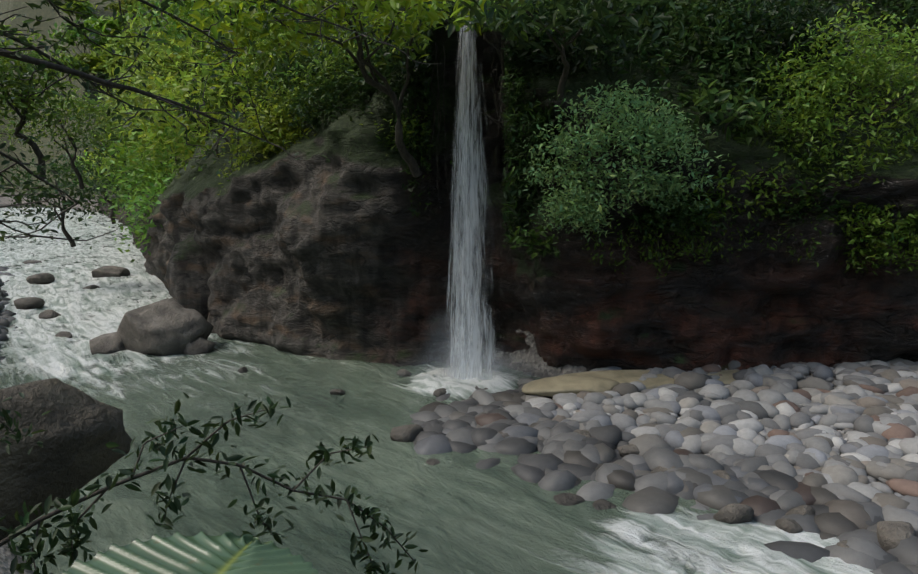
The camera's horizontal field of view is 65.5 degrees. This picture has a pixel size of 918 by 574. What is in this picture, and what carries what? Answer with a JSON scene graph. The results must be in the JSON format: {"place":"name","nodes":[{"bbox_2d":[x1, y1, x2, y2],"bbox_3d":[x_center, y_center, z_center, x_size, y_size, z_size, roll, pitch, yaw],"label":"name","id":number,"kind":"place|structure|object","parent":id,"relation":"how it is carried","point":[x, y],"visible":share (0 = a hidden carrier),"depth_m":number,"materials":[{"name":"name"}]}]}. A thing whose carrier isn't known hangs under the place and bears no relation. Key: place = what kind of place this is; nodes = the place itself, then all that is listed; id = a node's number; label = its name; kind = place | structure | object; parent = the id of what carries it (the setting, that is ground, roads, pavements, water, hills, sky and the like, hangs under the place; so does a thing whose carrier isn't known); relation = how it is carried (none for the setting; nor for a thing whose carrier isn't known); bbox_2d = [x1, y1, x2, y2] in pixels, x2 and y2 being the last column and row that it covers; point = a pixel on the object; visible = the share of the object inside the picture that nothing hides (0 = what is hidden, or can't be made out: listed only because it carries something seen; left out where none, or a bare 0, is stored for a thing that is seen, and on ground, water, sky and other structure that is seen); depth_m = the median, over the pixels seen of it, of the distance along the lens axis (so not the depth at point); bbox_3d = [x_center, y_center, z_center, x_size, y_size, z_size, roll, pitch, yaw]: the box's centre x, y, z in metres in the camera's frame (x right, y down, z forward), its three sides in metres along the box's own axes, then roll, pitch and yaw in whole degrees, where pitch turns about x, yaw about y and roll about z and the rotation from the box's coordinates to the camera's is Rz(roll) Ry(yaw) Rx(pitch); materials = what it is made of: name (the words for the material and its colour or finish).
{"place":"outdoors","nodes":[
{"label":"outdoors","id":0,"kind":"place"},
{"bbox_2d":[0,207,872,573],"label":"river","id":1,"kind":"structure","parent":0,"point":[460,513],"depth_m":16.13,"materials":[{"name":"liquid"}]},
{"bbox_2d":[14,297,44,309],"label":"rock","id":2,"kind":"object","parent":1,"relation":"in","point":[26,303],"visible":0.85,"depth_m":34.76,"materials":[{"name":"grey stone"}]},
{"bbox_2d":[22,260,41,263],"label":"rock","id":3,"kind":"object","parent":1,"relation":"in","point":[31,261],"visible":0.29,"depth_m":52.73,"materials":[{"name":"grey stone"}]},
{"bbox_2d":[26,273,54,283],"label":"rock","id":4,"kind":"object","parent":1,"relation":"in","point":[44,278],"visible":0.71,"depth_m":42.46,"materials":[{"name":"grey stone"}]},
{"bbox_2d":[39,310,60,318],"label":"rock","id":5,"kind":"object","parent":1,"relation":"in","point":[47,314],"visible":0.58,"depth_m":32.71,"materials":[{"name":"grey stone"}]},
{"bbox_2d":[55,331,71,337],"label":"rock","id":6,"kind":"object","parent":1,"relation":"in","point":[64,334],"visible":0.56,"depth_m":28.80,"materials":[{"name":"grey stone"}]},
{"bbox_2d":[82,285,99,288],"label":"rock","id":7,"kind":"object","parent":1,"relation":"in","point":[92,287],"visible":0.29,"depth_m":40.70,"materials":[{"name":"grey stone"}]},
{"bbox_2d":[89,332,125,354],"bbox_3d":[-12.985,2.400,27.149,1.847,1.475,1.806,-5,10,-27],"label":"boulder","id":8,"kind":"object","parent":1,"relation":"in","point":[109,343],"visible":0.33,"depth_m":26.40,"materials":[{"name":"grey stone"}]},
{"bbox_2d":[91,266,129,277],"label":"boulder","id":9,"kind":"object","parent":1,"relation":"in","point":[110,271],"visible":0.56,"depth_m":45.41,"materials":[{"name":"grey stone"}]},
{"bbox_2d":[182,337,214,354],"bbox_3d":[-9.879,2.333,26.835,1.324,1.063,1.337,0,9,1],"label":"boulder","id":10,"kind":"object","parent":1,"relation":"in","point":[199,345],"visible":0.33,"depth_m":26.44,"materials":[{"name":"grey stone"}]},
{"bbox_2d":[238,367,246,372],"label":"wet stone","id":11,"kind":"object","parent":1,"relation":"on","point":[242,370],"visible":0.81,"depth_m":23.92,"materials":[{"name":"grey stone"}]},
{"bbox_2d":[330,389,344,394],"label":"wet stone","id":12,"kind":"object","parent":1,"relation":"in","point":[336,392],"visible":0.83,"depth_m":21.51,"materials":[{"name":"grey stone"}]},
{"bbox_2d":[397,369,410,376],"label":"wet stone","id":13,"kind":"object","parent":1,"relation":"in","point":[403,372],"depth_m":23.50,"materials":[{"name":"grey stone"}]},
{"bbox_2d":[390,424,423,441],"bbox_3d":[-1.308,3.718,18.114,0.828,0.495,0.812,0,9,1],"label":"wet stone","id":14,"kind":"object","parent":1,"relation":"in","point":[407,433],"visible":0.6,"depth_m":17.81,"materials":[{"name":"grey stone"}]},
{"bbox_2d":[426,458,439,465],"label":"pool stone","id":15,"kind":"object","parent":1,"relation":"in","point":[431,461],"visible":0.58,"depth_m":16.45,"materials":[{"name":"grey stone"}]},
{"bbox_2d":[433,388,445,396],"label":"wet stone","id":16,"kind":"object","parent":1,"relation":"in","point":[439,392],"visible":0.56,"depth_m":21.25,"materials":[{"name":"grey stone"}]},
{"bbox_2d":[553,493,584,505],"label":"pool stone","id":17,"kind":"object","parent":1,"relation":"in","point":[567,499],"visible":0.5,"depth_m":14.50,"materials":[{"name":"grey stone"}]},
{"bbox_2d":[593,499,616,509],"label":"pool stone","id":18,"kind":"object","parent":1,"relation":"in","point":[601,504],"visible":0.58,"depth_m":14.28,"materials":[{"name":"grey stone"}]},
{"bbox_2d":[775,518,802,533],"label":"stone","id":19,"kind":"object","parent":1,"relation":"in","point":[788,525],"visible":0.81,"depth_m":13.10,"materials":[{"name":"grey stone"}]},
{"bbox_2d":[0,0,881,573],"bbox_3d":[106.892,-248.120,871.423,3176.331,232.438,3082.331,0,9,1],"label":"ground","id":20,"kind":"structure","parent":0,"point":[530,360],"depth_m":155.39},
{"bbox_2d":[0,266,21,359],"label":"bar pebbles","id":21,"kind":"object","parent":20,"relation":"on","point":[4,315],"visible":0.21,"depth_m":32.99,"materials":[{"name":"grey stone"}]},
{"bbox_2d":[0,378,131,540],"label":"boulder","id":22,"kind":"object","parent":20,"relation":"on","point":[82,428],"visible":0.81,"depth_m":7.10,"materials":[{"name":"grey stone"}]},
{"bbox_2d":[117,298,213,355],"bbox_3d":[-11.076,2.017,27.142,2.596,3.085,3.420,16,18,60],"label":"boulder","id":23,"kind":"object","parent":20,"relation":"on","point":[166,327],"visible":0.79,"depth_m":26.25,"materials":[{"name":"grey stone"}]},
{"bbox_2d":[0,406,413,573],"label":"twigs","id":24,"kind":"object","parent":20,"relation":"on","point":[102,491],"visible":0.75,"depth_m":3.06,"materials":[{"name":"brown plant"}]},
{"bbox_2d":[0,392,427,573],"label":"leaves","id":25,"kind":"object","parent":24,"relation":"attached to","point":[24,546],"visible":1,"depth_m":3.06,"materials":[{"name":"green plant"}]},
{"bbox_2d":[0,0,916,289],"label":"branches","id":26,"kind":"object","parent":20,"relation":"on","point":[374,82],"visible":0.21,"depth_m":19.85,"materials":[{"name":"brown plant"}]},
{"bbox_2d":[0,0,404,261],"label":"foliage","id":27,"kind":"object","parent":26,"relation":"attached to","point":[139,175],"visible":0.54,"depth_m":39.35,"materials":[{"name":"green plant"}]},
{"bbox_2d":[0,0,917,283],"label":"foliage","id":28,"kind":"object","parent":20,"relation":"on","point":[334,64],"visible":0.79,"depth_m":20.11,"materials":[{"name":"green plant"}]},
{"bbox_2d":[410,357,917,573],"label":"beach pebbles","id":29,"kind":"object","parent":20,"relation":"on","point":[762,439],"visible":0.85,"depth_m":16.66,"materials":[{"name":"grey stone"}]},
{"bbox_2d":[521,376,618,396],"bbox_3d":[3.249,2.872,20.468,2.935,0.592,1.364,0,9,1],"label":"flat rock","id":30,"kind":"object","parent":29,"relation":"on","point":[549,386],"visible":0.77,"depth_m":20.09,"materials":[{"name":"beige stone"}]},
{"bbox_2d":[573,429,590,437],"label":"stone","id":31,"kind":"object","parent":29,"relation":"on","point":[586,433],"visible":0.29,"depth_m":17.41,"materials":[{"name":"grey stone"}]},
{"bbox_2d":[559,370,674,388],"bbox_3d":[5.101,2.834,20.995,5.337,0.626,1.843,0,9,1],"label":"flat rock","id":32,"kind":"object","parent":29,"relation":"on","point":[624,376],"visible":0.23,"depth_m":20.90,"materials":[{"name":"beige stone"}]},
{"bbox_2d":[617,444,639,456],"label":"stone","id":33,"kind":"object","parent":29,"relation":"on","point":[624,450],"visible":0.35,"depth_m":16.56,"materials":[{"name":"grey stone"}]},
{"bbox_2d":[651,465,674,473],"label":"stone","id":34,"kind":"object","parent":29,"relation":"on","point":[659,469],"visible":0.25,"depth_m":15.48,"materials":[{"name":"grey stone"}]},
{"bbox_2d":[712,469,730,479],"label":"stone","id":35,"kind":"object","parent":29,"relation":"on","point":[724,474],"visible":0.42,"depth_m":15.14,"materials":[{"name":"grey stone"}]},
{"bbox_2d":[707,370,739,383],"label":"rock","id":36,"kind":"object","parent":29,"relation":"on","point":[727,377],"visible":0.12,"depth_m":20.78,"materials":[{"name":"beige stone"}]},
{"bbox_2d":[713,504,753,523],"bbox_3d":[5.274,4.367,13.689,0.776,0.502,0.572,0,9,1],"label":"stone","id":37,"kind":"object","parent":29,"relation":"on","point":[735,513],"visible":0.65,"depth_m":13.48,"materials":[{"name":"grey stone"}]},
{"bbox_2d":[785,505,814,515],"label":"stone","id":38,"kind":"object","parent":29,"relation":"on","point":[805,509],"visible":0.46,"depth_m":13.60,"materials":[{"name":"grey stone"}]},
{"bbox_2d":[836,540,849,547],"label":"stone","id":39,"kind":"object","parent":29,"relation":"on","point":[842,543],"visible":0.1,"depth_m":12.36,"materials":[{"name":"grey stone"}]},
{"bbox_2d":[877,521,914,550],"bbox_3d":[7.770,4.526,12.738,0.583,0.690,1.096,5,10,26],"label":"stone","id":40,"kind":"object","parent":29,"relation":"on","point":[891,534],"visible":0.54,"depth_m":12.48,"materials":[{"name":"grey stone"}]},
{"bbox_3d":[-0.999,0.989,1.960,0.661,0.311,0.842,0,9,1],"label":"big leaf","id":41,"kind":"object","parent":20,"relation":"on","visible":0},
{"bbox_2d":[62,531,318,573],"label":"leaf","id":42,"kind":"object","parent":41,"relation":"on","point":[202,552],"visible":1,"depth_m":2.33,"materials":[{"name":"green plant"}]},
{"bbox_2d":[382,310,560,380],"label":"water splash","id":43,"kind":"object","parent":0,"point":[406,368],"depth_m":22.91,"materials":[{"name":"white liquid"}]},
{"bbox_2d":[97,0,917,371],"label":"cliff","id":44,"kind":"structure","parent":0,"point":[339,252],"depth_m":22.61,"materials":[{"name":"brown stone"}]},
{"bbox_2d":[166,237,210,319],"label":"boulder","id":45,"kind":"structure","parent":44,"relation":"attached to","point":[188,275],"depth_m":30.55,"materials":[{"name":"grey stone"}]},
{"bbox_2d":[435,16,525,379],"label":"waterfall","id":46,"kind":"structure","parent":44,"relation":"attached to","point":[473,349],"depth_m":22.36,"materials":[{"name":"white liquid"}]}
]}

